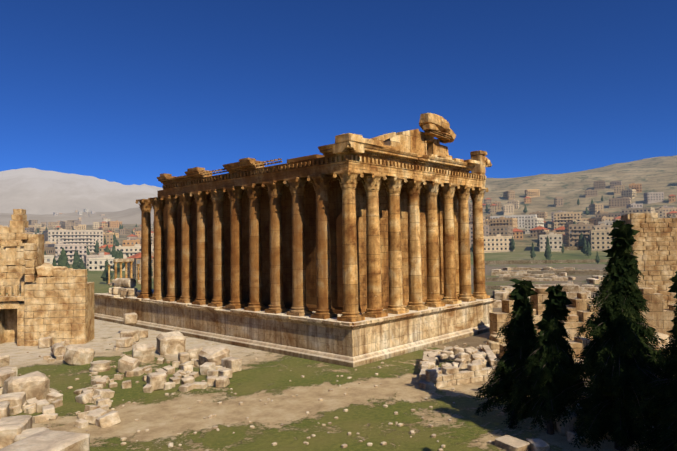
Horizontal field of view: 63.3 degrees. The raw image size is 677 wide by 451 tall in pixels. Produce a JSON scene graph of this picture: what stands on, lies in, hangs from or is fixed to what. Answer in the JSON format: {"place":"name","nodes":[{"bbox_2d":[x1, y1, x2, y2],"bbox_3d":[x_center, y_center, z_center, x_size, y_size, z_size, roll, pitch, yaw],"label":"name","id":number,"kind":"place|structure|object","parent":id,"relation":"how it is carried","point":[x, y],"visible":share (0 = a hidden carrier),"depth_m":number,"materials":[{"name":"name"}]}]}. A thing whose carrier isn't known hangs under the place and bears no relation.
{"place":"outdoors","nodes":[
{"label":"outdoors","id":0,"kind":"place"},
{"bbox_2d":[157,176,443,313],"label":"cella walls","id":1,"kind":"structure","parent":0,"point":[335,225],"depth_m":84.97,"materials":[{"name":"stone"}]},
{"bbox_2d":[0,155,676,450],"bbox_3d":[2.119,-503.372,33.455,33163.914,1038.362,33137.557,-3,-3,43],"label":"ground","id":2,"kind":"structure","parent":0,"point":[40,196],"depth_m":58.86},
{"bbox_2d":[0,366,89,450],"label":"foreground stones","id":3,"kind":"object","parent":2,"relation":"on","point":[18,433],"visible":0.85,"depth_m":39.18,"materials":[{"name":"beige stone"}]},
{"bbox_2d":[0,209,93,345],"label":"ruin","id":4,"kind":"object","parent":2,"relation":"on","point":[56,303],"visible":0.96,"depth_m":86.65,"materials":[{"name":"stone"}]},
{"bbox_2d":[107,265,109,284],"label":"column","id":5,"kind":"structure","parent":2,"relation":"on","point":[108,274],"depth_m":225.29,"materials":[{"name":"stone"}]},
{"bbox_2d":[113,262,117,286],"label":"column","id":6,"kind":"structure","parent":2,"relation":"on","point":[115,273],"depth_m":213.36,"materials":[{"name":"stone"}]},
{"bbox_2d":[118,262,123,277],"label":"column","id":7,"kind":"structure","parent":2,"relation":"on","point":[120,263],"depth_m":214.98,"materials":[{"name":"stone"}]},
{"bbox_2d":[109,258,140,285],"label":"entablature","id":8,"kind":"structure","parent":2,"relation":"on","point":[123,260],"depth_m":216.65,"materials":[{"name":"stone"}]},
{"bbox_2d":[130,261,133,278],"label":"column","id":9,"kind":"structure","parent":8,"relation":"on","point":[131,271],"depth_m":218.24,"materials":[{"name":"stone"}]},
{"bbox_2d":[124,262,127,277],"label":"column","id":10,"kind":"structure","parent":2,"relation":"on","point":[125,263],"depth_m":216.60,"materials":[{"name":"stone"}]},
{"bbox_2d":[136,264,139,282],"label":"column","id":11,"kind":"structure","parent":2,"relation":"on","point":[138,265],"depth_m":233.30,"materials":[{"name":"stone"}]},
{"bbox_2d":[0,278,492,450],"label":"fallen blocks","id":12,"kind":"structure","parent":2,"relation":"on","point":[33,392],"depth_m":61.79,"materials":[{"name":"stone"}]},
{"bbox_2d":[94,289,495,367],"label":"podium","id":13,"kind":"object","parent":2,"relation":"on","point":[367,340],"visible":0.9,"depth_m":79.95,"materials":[{"name":"stone"}]},
{"bbox_2d":[135,199,152,298],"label":"column","id":14,"kind":"structure","parent":13,"relation":"on","point":[146,266],"depth_m":105.57,"materials":[{"name":"stone"}]},
{"bbox_2d":[148,197,165,299],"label":"column","id":15,"kind":"structure","parent":13,"relation":"on","point":[158,205],"depth_m":102.27,"materials":[{"name":"stone"}]},
{"bbox_2d":[161,195,179,301],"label":"column","id":16,"kind":"structure","parent":13,"relation":"on","point":[172,204],"depth_m":98.99,"materials":[{"name":"stone"}]},
{"bbox_2d":[175,193,195,302],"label":"column","id":17,"kind":"structure","parent":13,"relation":"on","point":[186,203],"depth_m":95.72,"materials":[{"name":"stone"}]},
{"bbox_2d":[190,191,211,304],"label":"column","id":18,"kind":"structure","parent":13,"relation":"on","point":[201,198],"depth_m":92.44,"materials":[{"name":"stone"}]},
{"bbox_2d":[206,189,228,306],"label":"column","id":19,"kind":"structure","parent":13,"relation":"on","point":[217,196],"depth_m":89.15,"materials":[{"name":"stone"}]},
{"bbox_2d":[223,186,247,308],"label":"column","id":20,"kind":"structure","parent":13,"relation":"on","point":[235,196],"depth_m":85.88,"materials":[{"name":"stone"}]},
{"bbox_2d":[241,183,267,310],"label":"column","id":21,"kind":"structure","parent":13,"relation":"on","point":[254,191],"depth_m":82.60,"materials":[{"name":"stone"}]},
{"bbox_2d":[261,180,288,313],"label":"column","id":22,"kind":"structure","parent":13,"relation":"on","point":[275,192],"depth_m":79.31,"materials":[{"name":"stone"}]},
{"bbox_2d":[283,177,311,315],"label":"column","id":23,"kind":"structure","parent":13,"relation":"on","point":[297,189],"depth_m":76.03,"materials":[{"name":"stone"}]},
{"bbox_2d":[307,174,337,318],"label":"column","id":24,"kind":"structure","parent":13,"relation":"on","point":[323,310],"depth_m":72.76,"materials":[{"name":"stone"}]},
{"bbox_2d":[333,170,364,321],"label":"column","id":25,"kind":"structure","parent":13,"relation":"on","point":[348,185],"depth_m":69.48,"materials":[{"name":"stone"}]},
{"bbox_2d":[157,141,485,195],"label":"entablature","id":26,"kind":"structure","parent":25,"relation":"on","point":[388,161],"depth_m":80.37,"materials":[{"name":"stone"}]},
{"bbox_2d":[287,113,491,174],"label":"pediment remains","id":27,"kind":"object","parent":26,"relation":"on","point":[420,143],"visible":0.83,"depth_m":81.76,"materials":[{"name":"stone"}]},
{"bbox_2d":[357,173,387,317],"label":"column","id":28,"kind":"structure","parent":13,"relation":"on","point":[372,185],"depth_m":72.94,"materials":[{"name":"stone"}]},
{"bbox_2d":[380,176,408,313],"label":"column","id":29,"kind":"structure","parent":13,"relation":"on","point":[393,185],"depth_m":76.40,"materials":[{"name":"stone"}]},
{"bbox_2d":[401,178,427,310],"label":"column","id":30,"kind":"structure","parent":13,"relation":"on","point":[413,190],"depth_m":79.86,"materials":[{"name":"stone"}]},
{"bbox_2d":[420,181,444,307],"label":"column","id":31,"kind":"structure","parent":13,"relation":"on","point":[431,191],"depth_m":83.33,"materials":[{"name":"stone"}]},
{"bbox_2d":[438,183,461,304],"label":"column","id":32,"kind":"structure","parent":13,"relation":"on","point":[447,191],"depth_m":86.79,"materials":[{"name":"stone"}]},
{"bbox_2d":[453,193,458,296],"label":"column","id":33,"kind":"structure","parent":13,"relation":"on","point":[455,204],"depth_m":96.94,"materials":[{"name":"stone"}]},
{"bbox_2d":[455,185,475,301],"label":"column","id":34,"kind":"structure","parent":13,"relation":"on","point":[462,192],"depth_m":90.26,"materials":[{"name":"stone"}]},
{"bbox_2d":[469,187,489,298],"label":"column","id":35,"kind":"structure","parent":13,"relation":"on","point":[477,196],"depth_m":93.73,"materials":[{"name":"stone"}]},
{"bbox_2d":[0,180,676,278],"bbox_3d":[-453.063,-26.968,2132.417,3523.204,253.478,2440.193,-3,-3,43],"label":"town buildings","id":36,"kind":"structure","parent":2,"relation":"on","point":[499,232],"depth_m":503.10,"materials":[{"name":"concrete"}]},
{"bbox_2d":[94,246,609,308],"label":"ruined walls","id":37,"kind":"structure","parent":2,"relation":"on","point":[545,262],"depth_m":307.33,"materials":[{"name":"beige stone"}]},
{"bbox_2d":[35,196,669,283],"bbox_3d":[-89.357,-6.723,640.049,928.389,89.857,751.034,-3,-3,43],"label":"town trees","id":38,"kind":"object","parent":2,"relation":"on","point":[62,260],"visible":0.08,"depth_m":326.05,"materials":[{"name":"green plant"}]},
{"bbox_2d":[418,345,496,389],"bbox_3d":[13.989,15.830,64.949,8.920,2.477,19.034,-1,-2,9],"label":"rubble pile","id":39,"kind":"object","parent":2,"relation":"on","point":[471,364],"visible":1,"depth_m":60.18,"materials":[{"name":"stone"}]},
{"bbox_2d":[473,279,578,429],"bbox_3d":[15.559,10.765,46.393,8.219,12.471,7.277,-3,-3,43],"label":"conifer","id":40,"kind":"object","parent":2,"relation":"on","point":[519,331],"visible":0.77,"depth_m":46.25,"materials":[{"name":"green plant"}]},
{"bbox_2d":[504,284,587,434],"bbox_3d":[16.621,10.490,43.254,6.912,11.920,6.927,-1,-2,3],"label":"conifer","id":41,"kind":"object","parent":2,"relation":"on","point":[545,382],"visible":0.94,"depth_m":42.40,"materials":[{"name":"green plant"}]},
{"bbox_2d":[495,403,653,450],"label":"stone blocks","id":42,"kind":"object","parent":2,"relation":"on","point":[509,442],"visible":0.4,"depth_m":40.17,"materials":[{"name":"beige stone"}]},
{"bbox_2d":[486,287,676,378],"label":"curtain walls","id":43,"kind":"structure","parent":2,"relation":"on","point":[659,317],"depth_m":83.75,"materials":[{"name":"stone"}]},
{"bbox_2d":[548,220,674,450],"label":"conifer","id":44,"kind":"object","parent":2,"relation":"on","point":[619,367],"visible":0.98,"depth_m":38.64,"materials":[{"name":"green plant"}]},
{"bbox_2d":[621,213,676,308],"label":"ruined stone wall","id":45,"kind":"structure","parent":2,"relation":"on","point":[654,246],"depth_m":95.05,"materials":[{"name":"stone"}]},
{"bbox_2d":[634,271,676,450],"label":"conifer","id":46,"kind":"object","parent":2,"relation":"on","point":[664,429],"visible":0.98,"depth_m":34.34,"materials":[{"name":"green plant"}]},
{"bbox_2d":[0,0,676,187],"label":"sky","id":47,"kind":"structure","parent":0,"point":[125,92],"materials":[{"name":"blue"}]},
{"bbox_2d":[473,267,604,307],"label":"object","id":48,"kind":"object","parent":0,"point":[571,289],"visible":0.52,"depth_m":195.41,"materials":[{"name":"stone"}]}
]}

